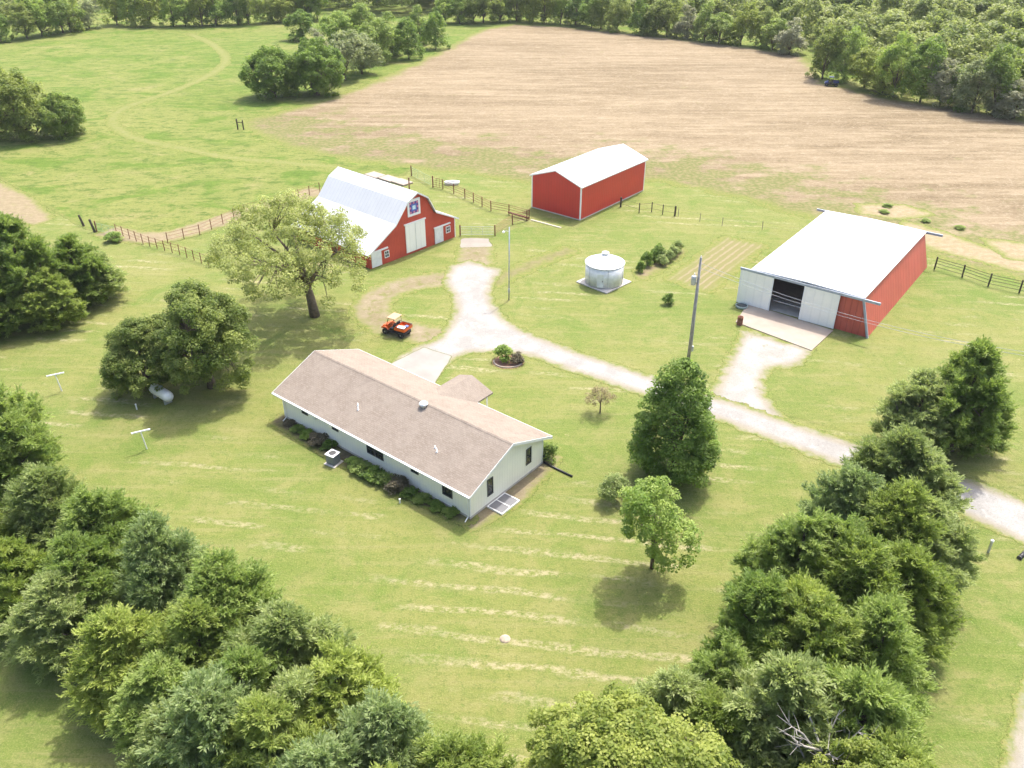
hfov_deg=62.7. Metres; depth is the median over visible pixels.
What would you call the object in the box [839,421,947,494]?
cedar tree
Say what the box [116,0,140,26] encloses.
broadleaf tree
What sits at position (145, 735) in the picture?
cedar tree
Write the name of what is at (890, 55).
broadleaf tree
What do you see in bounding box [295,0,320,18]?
broadleaf tree
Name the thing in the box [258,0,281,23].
broadleaf tree
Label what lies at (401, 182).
feed slab
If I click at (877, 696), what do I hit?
cedar tree
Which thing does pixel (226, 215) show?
pipe fence
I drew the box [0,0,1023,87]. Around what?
woodland
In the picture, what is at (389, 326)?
utility vehicle
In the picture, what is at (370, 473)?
garden shrub
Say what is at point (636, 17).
broadleaf tree
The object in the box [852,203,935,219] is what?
trodden soil
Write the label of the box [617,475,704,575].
broadleaf tree
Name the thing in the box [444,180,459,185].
water trough
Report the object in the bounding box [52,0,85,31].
broadleaf tree
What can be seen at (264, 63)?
broadleaf tree
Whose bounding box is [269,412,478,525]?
planting bed
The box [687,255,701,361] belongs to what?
utility pole
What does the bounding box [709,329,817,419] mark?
gravel turnout
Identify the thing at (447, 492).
window
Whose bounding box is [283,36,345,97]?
broadleaf tree
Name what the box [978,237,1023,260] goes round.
trodden soil
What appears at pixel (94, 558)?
cedar tree
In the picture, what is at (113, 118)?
pasture track
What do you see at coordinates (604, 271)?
grain bin
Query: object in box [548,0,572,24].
broadleaf tree
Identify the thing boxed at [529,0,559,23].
broadleaf tree
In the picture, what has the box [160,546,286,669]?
cedar tree
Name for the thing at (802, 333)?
concrete apron
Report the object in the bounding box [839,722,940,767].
cedar tree
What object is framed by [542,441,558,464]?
garden shrub
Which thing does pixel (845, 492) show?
cedar tree
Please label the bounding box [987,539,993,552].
marker post
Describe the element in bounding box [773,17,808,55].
broadleaf tree
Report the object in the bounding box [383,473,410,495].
garden shrub
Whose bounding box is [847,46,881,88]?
broadleaf tree
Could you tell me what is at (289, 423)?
garden shrub
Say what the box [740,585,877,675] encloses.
cedar tree
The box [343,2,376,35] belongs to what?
broadleaf tree
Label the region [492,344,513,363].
garden shrub
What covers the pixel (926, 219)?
garden shrub
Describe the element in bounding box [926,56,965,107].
broadleaf tree
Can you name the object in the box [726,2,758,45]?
broadleaf tree
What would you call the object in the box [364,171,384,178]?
feed slab
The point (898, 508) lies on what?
cedar tree
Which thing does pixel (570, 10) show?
broadleaf tree
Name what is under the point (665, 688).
cedar tree
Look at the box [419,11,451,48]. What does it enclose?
broadleaf tree
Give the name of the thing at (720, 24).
broadleaf tree
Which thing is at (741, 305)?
stock tank
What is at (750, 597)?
cedar tree
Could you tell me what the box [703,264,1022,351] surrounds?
power line
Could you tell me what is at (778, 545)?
cedar tree
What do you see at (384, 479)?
garden shrub
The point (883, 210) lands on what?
garden shrub
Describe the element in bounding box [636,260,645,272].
garden shrub
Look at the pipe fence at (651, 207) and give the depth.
115.33 m
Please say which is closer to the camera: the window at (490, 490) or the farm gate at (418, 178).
the window at (490, 490)
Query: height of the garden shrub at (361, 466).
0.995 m
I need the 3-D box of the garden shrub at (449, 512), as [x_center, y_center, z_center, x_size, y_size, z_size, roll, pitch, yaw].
[-4.485,9.271,61.297,1.381,0.561,1.476,-21,37,-30]
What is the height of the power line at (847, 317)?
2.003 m
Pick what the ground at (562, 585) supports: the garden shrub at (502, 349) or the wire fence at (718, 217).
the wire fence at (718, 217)
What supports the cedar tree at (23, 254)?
on the ground at (562, 585)
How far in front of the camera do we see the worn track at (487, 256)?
103.14 m
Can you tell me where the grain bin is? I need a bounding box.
[576,251,630,293]
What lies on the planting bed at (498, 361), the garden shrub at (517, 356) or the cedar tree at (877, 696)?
the garden shrub at (517, 356)
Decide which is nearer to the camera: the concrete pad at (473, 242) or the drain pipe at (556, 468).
the drain pipe at (556, 468)
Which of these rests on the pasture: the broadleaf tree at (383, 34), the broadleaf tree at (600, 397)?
the broadleaf tree at (383, 34)
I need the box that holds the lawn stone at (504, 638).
[499,634,510,642]
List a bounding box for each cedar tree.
[0,211,70,317]
[0,249,31,338]
[0,382,68,509]
[0,460,108,552]
[0,505,23,538]
[0,534,53,643]
[0,562,125,685]
[11,266,88,332]
[30,528,131,636]
[37,232,118,306]
[52,484,174,571]
[56,601,168,734]
[76,250,131,303]
[99,645,208,760]
[106,509,213,614]
[116,696,189,767]
[126,660,280,767]
[130,594,253,694]
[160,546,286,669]
[199,688,332,767]
[205,641,293,693]
[217,597,361,686]
[253,722,371,767]
[262,663,343,758]
[290,631,415,732]
[334,682,449,767]
[369,760,402,767]
[384,726,519,767]
[626,357,723,488]
[629,662,709,765]
[662,678,750,767]
[682,636,778,708]
[691,566,803,676]
[708,649,863,767]
[718,505,845,595]
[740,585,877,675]
[741,565,843,644]
[765,654,942,767]
[767,510,869,590]
[782,458,886,524]
[789,522,916,649]
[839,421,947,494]
[839,586,942,727]
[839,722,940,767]
[855,538,973,668]
[858,474,950,569]
[867,367,961,454]
[870,437,975,524]
[906,493,987,612]
[921,335,1013,459]
[952,377,1021,457]
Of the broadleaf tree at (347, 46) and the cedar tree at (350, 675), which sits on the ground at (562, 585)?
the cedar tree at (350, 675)
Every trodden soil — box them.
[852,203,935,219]
[899,220,1023,272]
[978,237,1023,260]
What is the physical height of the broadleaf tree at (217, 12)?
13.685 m
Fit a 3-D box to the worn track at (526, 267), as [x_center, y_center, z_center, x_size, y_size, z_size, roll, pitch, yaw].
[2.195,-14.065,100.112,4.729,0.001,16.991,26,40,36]
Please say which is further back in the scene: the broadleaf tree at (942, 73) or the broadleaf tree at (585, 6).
the broadleaf tree at (585, 6)
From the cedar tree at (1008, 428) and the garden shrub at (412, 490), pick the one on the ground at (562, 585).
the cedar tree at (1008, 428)
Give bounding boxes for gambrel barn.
[291,167,458,268]
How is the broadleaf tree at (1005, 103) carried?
on the ground at (562, 585)
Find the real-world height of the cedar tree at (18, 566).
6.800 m
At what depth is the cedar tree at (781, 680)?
38.47 m
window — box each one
[366,445,374,456]
[375,450,383,460]
[384,250,389,257]
[442,486,452,498]
[487,476,493,496]
[526,446,531,465]
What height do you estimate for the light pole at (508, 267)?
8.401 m
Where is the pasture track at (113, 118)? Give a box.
[103,33,343,169]
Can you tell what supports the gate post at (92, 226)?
on the bare soil strip at (216, 224)
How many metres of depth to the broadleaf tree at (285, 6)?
260.72 m
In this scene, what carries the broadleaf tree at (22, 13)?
on the pasture
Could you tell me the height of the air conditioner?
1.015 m
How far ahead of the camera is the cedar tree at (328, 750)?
36.78 m
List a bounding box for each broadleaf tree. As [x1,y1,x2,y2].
[0,15,10,42]
[0,66,53,143]
[7,0,42,39]
[15,0,60,36]
[34,89,87,140]
[38,0,85,32]
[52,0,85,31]
[74,0,102,28]
[96,0,127,24]
[98,311,185,399]
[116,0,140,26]
[126,0,161,27]
[145,277,260,394]
[158,0,181,26]
[169,0,197,25]
[184,0,212,26]
[199,0,231,25]
[202,188,370,317]
[222,0,250,24]
[228,0,263,21]
[238,43,305,101]
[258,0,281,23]
[273,0,303,22]
[282,9,314,42]
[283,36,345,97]
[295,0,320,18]
[302,0,330,21]
[307,27,327,46]
[310,10,358,45]
[328,28,365,80]
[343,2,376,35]
[344,32,385,73]
[357,17,401,64]
[377,11,405,56]
[392,16,425,58]
[408,4,427,45]
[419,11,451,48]
[428,0,456,21]
[447,0,471,22]
[456,0,488,24]
[465,0,504,22]
[488,0,514,22]
[505,0,529,21]
[519,0,546,23]
[519,681,742,767]
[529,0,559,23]
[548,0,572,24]
[563,0,590,26]
[577,0,606,27]
[584,386,617,412]
[589,0,616,30]
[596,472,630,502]
[601,0,633,32]
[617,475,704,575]
[627,0,654,34]
[638,0,669,36]
[651,0,682,36]
[670,4,698,38]
[691,0,718,41]
[704,11,734,43]
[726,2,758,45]
[747,6,782,48]
[760,17,791,49]
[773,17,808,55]
[798,734,938,767]
[805,25,848,78]
[827,24,868,83]
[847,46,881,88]
[866,58,903,97]
[873,30,925,97]
[898,35,948,102]
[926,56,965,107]
[938,67,987,112]
[952,57,1004,113]
[977,43,1023,116]
[983,78,1023,119]
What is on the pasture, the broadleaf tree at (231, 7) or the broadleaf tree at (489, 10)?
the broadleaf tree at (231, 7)
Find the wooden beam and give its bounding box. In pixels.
[508,211,528,218]
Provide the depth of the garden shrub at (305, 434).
69.35 m
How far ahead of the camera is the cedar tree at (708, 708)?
39.35 m
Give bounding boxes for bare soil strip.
[0,180,56,225]
[91,186,320,244]
[458,452,563,531]
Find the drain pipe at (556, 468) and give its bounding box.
[543,455,572,476]
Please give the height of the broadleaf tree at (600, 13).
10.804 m
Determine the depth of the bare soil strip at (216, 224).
110.05 m
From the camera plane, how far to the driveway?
79.05 m
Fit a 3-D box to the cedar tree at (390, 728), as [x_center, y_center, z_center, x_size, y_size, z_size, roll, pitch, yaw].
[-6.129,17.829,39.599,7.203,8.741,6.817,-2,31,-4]
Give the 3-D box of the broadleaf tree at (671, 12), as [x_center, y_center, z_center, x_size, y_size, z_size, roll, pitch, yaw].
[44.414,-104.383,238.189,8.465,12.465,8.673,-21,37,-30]
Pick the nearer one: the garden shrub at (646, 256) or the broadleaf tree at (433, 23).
the garden shrub at (646, 256)
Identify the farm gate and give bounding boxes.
[94,221,113,232]
[410,165,430,184]
[432,176,442,187]
[459,225,493,235]
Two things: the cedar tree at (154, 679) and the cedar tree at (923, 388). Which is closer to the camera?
the cedar tree at (154, 679)
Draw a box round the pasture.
[0,0,1021,232]
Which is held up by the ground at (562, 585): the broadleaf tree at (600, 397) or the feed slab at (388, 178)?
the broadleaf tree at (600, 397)
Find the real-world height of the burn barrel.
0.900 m
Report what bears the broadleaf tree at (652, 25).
on the pasture
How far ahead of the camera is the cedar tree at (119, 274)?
90.06 m
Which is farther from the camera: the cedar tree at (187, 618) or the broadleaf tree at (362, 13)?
the broadleaf tree at (362, 13)
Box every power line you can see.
[701,268,1023,355]
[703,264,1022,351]
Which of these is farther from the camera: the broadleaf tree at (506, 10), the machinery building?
the broadleaf tree at (506, 10)
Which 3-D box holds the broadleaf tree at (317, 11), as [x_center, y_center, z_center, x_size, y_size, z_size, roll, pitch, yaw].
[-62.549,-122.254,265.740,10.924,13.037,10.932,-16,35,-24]
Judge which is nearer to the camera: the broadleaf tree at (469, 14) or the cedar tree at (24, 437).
the cedar tree at (24, 437)
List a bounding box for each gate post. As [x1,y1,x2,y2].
[78,215,84,225]
[88,219,95,231]
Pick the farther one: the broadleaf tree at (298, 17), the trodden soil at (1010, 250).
the broadleaf tree at (298, 17)
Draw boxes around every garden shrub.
[103,231,123,241]
[283,419,296,428]
[289,424,306,433]
[299,428,312,439]
[308,431,328,445]
[319,438,337,450]
[344,456,363,469]
[350,460,374,476]
[360,465,384,482]
[376,471,393,485]
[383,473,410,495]
[399,484,419,500]
[412,492,432,503]
[427,499,445,511]
[440,505,459,518]
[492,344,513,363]
[510,351,524,362]
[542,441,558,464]
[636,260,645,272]
[640,251,653,266]
[650,249,657,261]
[651,243,665,255]
[656,254,669,264]
[661,249,675,259]
[661,293,674,304]
[667,244,680,256]
[672,240,684,253]
[878,209,889,212]
[882,203,893,207]
[919,217,930,221]
[954,225,965,229]
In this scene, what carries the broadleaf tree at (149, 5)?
on the pasture
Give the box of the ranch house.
[271,349,552,521]
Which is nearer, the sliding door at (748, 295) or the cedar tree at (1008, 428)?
the cedar tree at (1008, 428)
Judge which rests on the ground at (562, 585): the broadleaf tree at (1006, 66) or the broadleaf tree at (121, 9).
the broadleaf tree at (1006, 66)
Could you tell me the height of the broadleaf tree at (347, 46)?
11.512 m
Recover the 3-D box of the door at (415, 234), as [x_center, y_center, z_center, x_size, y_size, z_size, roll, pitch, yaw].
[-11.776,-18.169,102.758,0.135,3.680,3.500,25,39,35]
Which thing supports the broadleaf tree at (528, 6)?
on the ground at (562, 585)
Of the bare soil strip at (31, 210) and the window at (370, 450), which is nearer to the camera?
the window at (370, 450)
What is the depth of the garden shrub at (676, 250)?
101.68 m
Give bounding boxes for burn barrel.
[737,315,743,325]
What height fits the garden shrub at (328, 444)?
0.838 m
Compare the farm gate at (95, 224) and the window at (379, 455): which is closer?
the window at (379, 455)
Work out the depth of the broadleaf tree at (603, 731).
35.01 m
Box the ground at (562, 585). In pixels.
[0,75,1023,767]
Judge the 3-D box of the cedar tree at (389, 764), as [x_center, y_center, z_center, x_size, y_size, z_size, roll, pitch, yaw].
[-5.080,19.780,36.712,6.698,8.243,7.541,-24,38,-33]
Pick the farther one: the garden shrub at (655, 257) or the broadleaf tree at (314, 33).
the broadleaf tree at (314, 33)
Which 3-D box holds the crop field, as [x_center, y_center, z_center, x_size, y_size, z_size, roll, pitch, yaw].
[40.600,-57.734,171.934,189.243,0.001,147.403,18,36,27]
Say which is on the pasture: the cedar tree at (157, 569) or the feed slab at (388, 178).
the feed slab at (388, 178)
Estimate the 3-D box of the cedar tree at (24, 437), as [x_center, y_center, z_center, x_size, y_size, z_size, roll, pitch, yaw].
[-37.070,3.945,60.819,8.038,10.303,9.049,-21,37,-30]
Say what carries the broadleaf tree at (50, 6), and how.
on the pasture
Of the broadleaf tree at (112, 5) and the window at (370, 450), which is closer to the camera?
the window at (370, 450)
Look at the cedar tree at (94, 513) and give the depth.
51.55 m
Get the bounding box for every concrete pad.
[392,347,451,382]
[460,238,492,247]
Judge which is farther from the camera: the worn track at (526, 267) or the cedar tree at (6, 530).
the worn track at (526, 267)
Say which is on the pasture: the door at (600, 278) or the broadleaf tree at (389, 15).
the broadleaf tree at (389, 15)
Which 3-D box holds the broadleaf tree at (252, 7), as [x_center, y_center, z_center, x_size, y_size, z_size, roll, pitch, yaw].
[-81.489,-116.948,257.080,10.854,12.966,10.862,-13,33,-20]
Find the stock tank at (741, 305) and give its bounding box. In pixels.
[736,302,747,309]
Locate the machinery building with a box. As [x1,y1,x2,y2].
[736,208,942,337]
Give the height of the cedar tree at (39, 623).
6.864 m
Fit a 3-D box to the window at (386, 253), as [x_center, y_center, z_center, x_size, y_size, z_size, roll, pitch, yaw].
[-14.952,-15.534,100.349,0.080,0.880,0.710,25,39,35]
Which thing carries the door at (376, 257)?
in the gambrel barn
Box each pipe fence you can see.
[114,224,208,263]
[165,182,319,241]
[442,179,529,219]
[494,210,527,235]
[620,197,676,215]
[934,257,1023,292]
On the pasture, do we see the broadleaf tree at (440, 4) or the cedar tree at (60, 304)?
the broadleaf tree at (440, 4)
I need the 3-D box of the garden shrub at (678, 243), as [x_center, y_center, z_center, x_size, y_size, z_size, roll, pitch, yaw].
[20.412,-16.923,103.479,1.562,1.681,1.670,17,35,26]
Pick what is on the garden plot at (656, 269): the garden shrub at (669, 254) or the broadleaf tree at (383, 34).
the garden shrub at (669, 254)
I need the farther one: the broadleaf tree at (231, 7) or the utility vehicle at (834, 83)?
the broadleaf tree at (231, 7)
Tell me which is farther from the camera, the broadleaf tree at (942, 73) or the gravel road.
the broadleaf tree at (942, 73)
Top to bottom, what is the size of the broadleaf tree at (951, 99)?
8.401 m
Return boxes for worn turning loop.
[346,270,444,344]
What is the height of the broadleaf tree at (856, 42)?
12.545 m
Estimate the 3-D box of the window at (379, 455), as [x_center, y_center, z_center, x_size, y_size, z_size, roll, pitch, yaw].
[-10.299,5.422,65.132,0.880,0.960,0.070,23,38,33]
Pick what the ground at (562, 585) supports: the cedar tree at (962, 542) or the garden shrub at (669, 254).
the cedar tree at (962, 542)
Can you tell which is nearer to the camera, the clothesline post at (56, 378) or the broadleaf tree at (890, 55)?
the clothesline post at (56, 378)
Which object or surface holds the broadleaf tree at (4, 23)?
on the pasture
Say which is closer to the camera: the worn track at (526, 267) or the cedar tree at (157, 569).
the cedar tree at (157, 569)
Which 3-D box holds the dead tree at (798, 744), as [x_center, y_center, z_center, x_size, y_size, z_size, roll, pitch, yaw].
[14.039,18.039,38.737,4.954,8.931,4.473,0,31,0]
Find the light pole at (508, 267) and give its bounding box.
[502,227,509,299]
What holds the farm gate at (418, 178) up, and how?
on the pasture
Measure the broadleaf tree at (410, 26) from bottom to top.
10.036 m
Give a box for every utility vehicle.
[381,312,411,338]
[825,76,838,86]
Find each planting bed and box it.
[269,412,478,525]
[491,355,524,368]
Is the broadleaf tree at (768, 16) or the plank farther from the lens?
the broadleaf tree at (768, 16)
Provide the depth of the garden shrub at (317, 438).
68.40 m
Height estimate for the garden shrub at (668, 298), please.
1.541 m
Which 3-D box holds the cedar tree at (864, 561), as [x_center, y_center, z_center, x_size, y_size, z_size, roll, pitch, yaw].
[19.561,12.514,47.572,8.332,9.573,8.803,-18,36,-27]
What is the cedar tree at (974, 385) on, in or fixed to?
on the ground at (562, 585)
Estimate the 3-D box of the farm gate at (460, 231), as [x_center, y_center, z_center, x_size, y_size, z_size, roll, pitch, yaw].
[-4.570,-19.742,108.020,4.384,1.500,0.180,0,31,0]
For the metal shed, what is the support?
on the ground at (562, 585)
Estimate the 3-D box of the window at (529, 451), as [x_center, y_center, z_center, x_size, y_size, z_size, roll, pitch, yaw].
[1.276,5.518,64.512,0.070,1.480,0.650,23,38,33]
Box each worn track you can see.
[454,243,497,265]
[494,245,581,288]
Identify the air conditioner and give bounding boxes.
[324,449,343,468]
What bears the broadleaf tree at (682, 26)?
on the ground at (562, 585)
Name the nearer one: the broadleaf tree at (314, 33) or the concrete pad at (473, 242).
the concrete pad at (473, 242)
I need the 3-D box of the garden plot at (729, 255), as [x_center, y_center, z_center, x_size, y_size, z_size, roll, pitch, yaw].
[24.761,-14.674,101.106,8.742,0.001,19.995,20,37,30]
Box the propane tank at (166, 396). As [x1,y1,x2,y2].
[149,383,173,404]
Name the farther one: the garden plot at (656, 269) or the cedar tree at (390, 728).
the garden plot at (656, 269)
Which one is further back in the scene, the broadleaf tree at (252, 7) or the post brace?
the broadleaf tree at (252, 7)
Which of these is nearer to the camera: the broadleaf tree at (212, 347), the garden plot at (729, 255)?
the broadleaf tree at (212, 347)
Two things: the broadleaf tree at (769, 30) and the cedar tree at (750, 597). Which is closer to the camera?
the cedar tree at (750, 597)
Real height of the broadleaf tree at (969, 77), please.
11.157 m
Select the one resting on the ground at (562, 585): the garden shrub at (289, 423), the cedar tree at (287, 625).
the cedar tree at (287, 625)
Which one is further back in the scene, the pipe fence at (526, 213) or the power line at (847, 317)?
the pipe fence at (526, 213)
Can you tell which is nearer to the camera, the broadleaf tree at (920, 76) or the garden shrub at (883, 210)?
the garden shrub at (883, 210)
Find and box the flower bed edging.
[493,360,521,367]
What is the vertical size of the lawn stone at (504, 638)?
0.140 m
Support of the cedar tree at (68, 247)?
on the ground at (562, 585)
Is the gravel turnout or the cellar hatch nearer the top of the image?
the gravel turnout
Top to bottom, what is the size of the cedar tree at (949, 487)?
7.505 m
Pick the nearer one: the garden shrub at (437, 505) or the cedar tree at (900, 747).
the cedar tree at (900, 747)
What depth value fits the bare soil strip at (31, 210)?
117.97 m
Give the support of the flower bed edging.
on the planting bed at (498, 361)
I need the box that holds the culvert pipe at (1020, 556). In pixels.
[1016,550,1023,559]
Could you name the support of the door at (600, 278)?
in the grain bin
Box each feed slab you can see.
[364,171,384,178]
[378,175,398,182]
[391,178,412,185]
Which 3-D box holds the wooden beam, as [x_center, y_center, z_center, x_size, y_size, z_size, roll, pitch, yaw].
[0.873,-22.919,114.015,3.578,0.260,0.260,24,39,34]
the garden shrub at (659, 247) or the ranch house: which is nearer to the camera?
the ranch house
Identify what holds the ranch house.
on the ground at (562, 585)
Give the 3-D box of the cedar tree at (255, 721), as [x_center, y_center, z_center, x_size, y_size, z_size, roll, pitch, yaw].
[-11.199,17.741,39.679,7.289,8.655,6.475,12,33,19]
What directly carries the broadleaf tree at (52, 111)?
on the pasture
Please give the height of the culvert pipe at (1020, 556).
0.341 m
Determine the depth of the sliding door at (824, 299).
86.12 m
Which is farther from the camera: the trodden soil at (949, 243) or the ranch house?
the trodden soil at (949, 243)
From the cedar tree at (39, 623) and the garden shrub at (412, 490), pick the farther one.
the garden shrub at (412, 490)
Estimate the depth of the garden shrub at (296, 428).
70.15 m
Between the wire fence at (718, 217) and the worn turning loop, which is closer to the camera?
the worn turning loop
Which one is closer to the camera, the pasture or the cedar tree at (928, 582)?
the cedar tree at (928, 582)
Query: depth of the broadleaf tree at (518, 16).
263.42 m
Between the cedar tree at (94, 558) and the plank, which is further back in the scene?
the plank
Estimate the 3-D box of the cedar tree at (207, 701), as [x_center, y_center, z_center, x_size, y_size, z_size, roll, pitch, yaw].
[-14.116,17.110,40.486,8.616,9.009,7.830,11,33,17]
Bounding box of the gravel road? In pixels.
[998,673,1023,767]
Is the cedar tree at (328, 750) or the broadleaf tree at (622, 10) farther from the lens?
the broadleaf tree at (622, 10)
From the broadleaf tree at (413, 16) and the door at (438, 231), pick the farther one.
the broadleaf tree at (413, 16)
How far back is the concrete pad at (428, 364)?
80.16 m
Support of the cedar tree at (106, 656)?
on the ground at (562, 585)
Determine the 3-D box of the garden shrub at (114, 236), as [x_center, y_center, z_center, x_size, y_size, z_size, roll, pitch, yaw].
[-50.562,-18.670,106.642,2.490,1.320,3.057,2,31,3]
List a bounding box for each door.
[371,247,387,267]
[404,217,425,252]
[434,222,450,243]
[597,274,603,287]
[736,270,773,310]
[798,286,840,328]
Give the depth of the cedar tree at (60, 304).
84.14 m
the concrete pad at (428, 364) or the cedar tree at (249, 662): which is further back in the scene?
the concrete pad at (428, 364)
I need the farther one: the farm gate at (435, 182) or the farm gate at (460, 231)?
the farm gate at (435, 182)
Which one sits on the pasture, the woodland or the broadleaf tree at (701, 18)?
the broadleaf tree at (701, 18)
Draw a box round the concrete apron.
[735,305,832,350]
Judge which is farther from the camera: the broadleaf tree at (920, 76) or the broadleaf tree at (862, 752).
the broadleaf tree at (920, 76)
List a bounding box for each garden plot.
[631,247,687,280]
[663,235,768,293]
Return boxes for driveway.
[389,259,1023,544]
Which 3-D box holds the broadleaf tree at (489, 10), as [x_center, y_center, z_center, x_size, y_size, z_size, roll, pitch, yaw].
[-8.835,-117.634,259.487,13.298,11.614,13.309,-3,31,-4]
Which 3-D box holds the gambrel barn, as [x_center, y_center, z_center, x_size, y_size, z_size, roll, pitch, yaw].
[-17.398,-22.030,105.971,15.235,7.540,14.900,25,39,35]
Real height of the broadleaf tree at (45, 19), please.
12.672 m
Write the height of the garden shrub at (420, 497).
0.612 m
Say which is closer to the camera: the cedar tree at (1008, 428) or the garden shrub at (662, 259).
the cedar tree at (1008, 428)
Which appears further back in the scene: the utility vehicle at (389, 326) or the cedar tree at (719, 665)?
the utility vehicle at (389, 326)
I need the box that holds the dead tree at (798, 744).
[777,687,878,765]
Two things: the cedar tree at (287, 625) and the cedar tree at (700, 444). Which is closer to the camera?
the cedar tree at (287, 625)
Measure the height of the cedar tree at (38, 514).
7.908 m
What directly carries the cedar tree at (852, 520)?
on the ground at (562, 585)
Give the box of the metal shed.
[530,144,647,220]
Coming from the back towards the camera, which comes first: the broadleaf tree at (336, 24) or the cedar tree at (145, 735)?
the broadleaf tree at (336, 24)
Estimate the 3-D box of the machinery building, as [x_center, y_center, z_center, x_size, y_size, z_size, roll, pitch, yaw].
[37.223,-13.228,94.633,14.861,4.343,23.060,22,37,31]
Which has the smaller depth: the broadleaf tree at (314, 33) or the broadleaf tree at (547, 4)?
the broadleaf tree at (314, 33)
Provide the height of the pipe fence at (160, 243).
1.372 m
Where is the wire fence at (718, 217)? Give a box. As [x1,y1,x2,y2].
[678,210,769,227]
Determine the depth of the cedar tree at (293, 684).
39.89 m
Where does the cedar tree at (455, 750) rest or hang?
on the ground at (562, 585)
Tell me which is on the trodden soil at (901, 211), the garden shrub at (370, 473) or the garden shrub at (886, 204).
the garden shrub at (886, 204)
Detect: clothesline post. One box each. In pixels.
[46,372,63,390]
[131,428,149,448]
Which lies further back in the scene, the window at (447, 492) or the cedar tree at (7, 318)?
the cedar tree at (7, 318)
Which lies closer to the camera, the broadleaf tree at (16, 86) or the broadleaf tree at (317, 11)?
the broadleaf tree at (16, 86)
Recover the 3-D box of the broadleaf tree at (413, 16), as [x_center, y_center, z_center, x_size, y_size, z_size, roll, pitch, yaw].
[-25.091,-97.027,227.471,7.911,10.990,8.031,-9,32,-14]
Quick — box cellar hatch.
[487,493,519,514]
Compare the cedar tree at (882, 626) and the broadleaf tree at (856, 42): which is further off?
the broadleaf tree at (856, 42)
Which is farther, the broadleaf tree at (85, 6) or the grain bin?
the broadleaf tree at (85, 6)
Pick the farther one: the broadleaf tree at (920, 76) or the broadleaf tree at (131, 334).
the broadleaf tree at (920, 76)
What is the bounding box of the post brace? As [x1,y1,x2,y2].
[236,119,243,129]
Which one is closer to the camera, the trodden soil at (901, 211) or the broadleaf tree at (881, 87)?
the trodden soil at (901, 211)
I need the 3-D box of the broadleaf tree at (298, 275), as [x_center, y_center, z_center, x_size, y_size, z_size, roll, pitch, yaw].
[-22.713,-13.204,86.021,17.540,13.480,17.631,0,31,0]
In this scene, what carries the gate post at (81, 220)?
on the pasture
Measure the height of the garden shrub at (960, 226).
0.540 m
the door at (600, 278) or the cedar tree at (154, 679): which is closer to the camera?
the cedar tree at (154, 679)
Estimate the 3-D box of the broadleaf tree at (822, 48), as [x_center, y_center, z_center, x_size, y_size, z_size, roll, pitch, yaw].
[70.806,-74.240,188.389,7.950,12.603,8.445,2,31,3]
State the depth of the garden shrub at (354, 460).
66.01 m
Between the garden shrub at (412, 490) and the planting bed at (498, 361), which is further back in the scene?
the planting bed at (498, 361)
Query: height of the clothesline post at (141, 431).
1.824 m
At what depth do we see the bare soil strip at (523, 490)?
63.69 m
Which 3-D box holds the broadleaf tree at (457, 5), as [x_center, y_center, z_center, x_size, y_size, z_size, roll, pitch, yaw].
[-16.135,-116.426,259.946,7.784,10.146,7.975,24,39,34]
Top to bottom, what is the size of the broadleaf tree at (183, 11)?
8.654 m
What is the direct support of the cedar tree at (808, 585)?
on the ground at (562, 585)
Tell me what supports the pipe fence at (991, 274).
on the ground at (562, 585)
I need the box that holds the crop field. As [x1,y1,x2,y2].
[237,24,1023,283]
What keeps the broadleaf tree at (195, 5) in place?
on the pasture
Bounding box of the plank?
[531,219,560,227]
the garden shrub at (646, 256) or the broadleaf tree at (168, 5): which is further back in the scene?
the broadleaf tree at (168, 5)
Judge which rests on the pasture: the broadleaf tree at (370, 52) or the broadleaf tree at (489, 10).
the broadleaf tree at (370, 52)
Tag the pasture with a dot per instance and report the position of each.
(100, 172)
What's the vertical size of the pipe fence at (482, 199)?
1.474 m

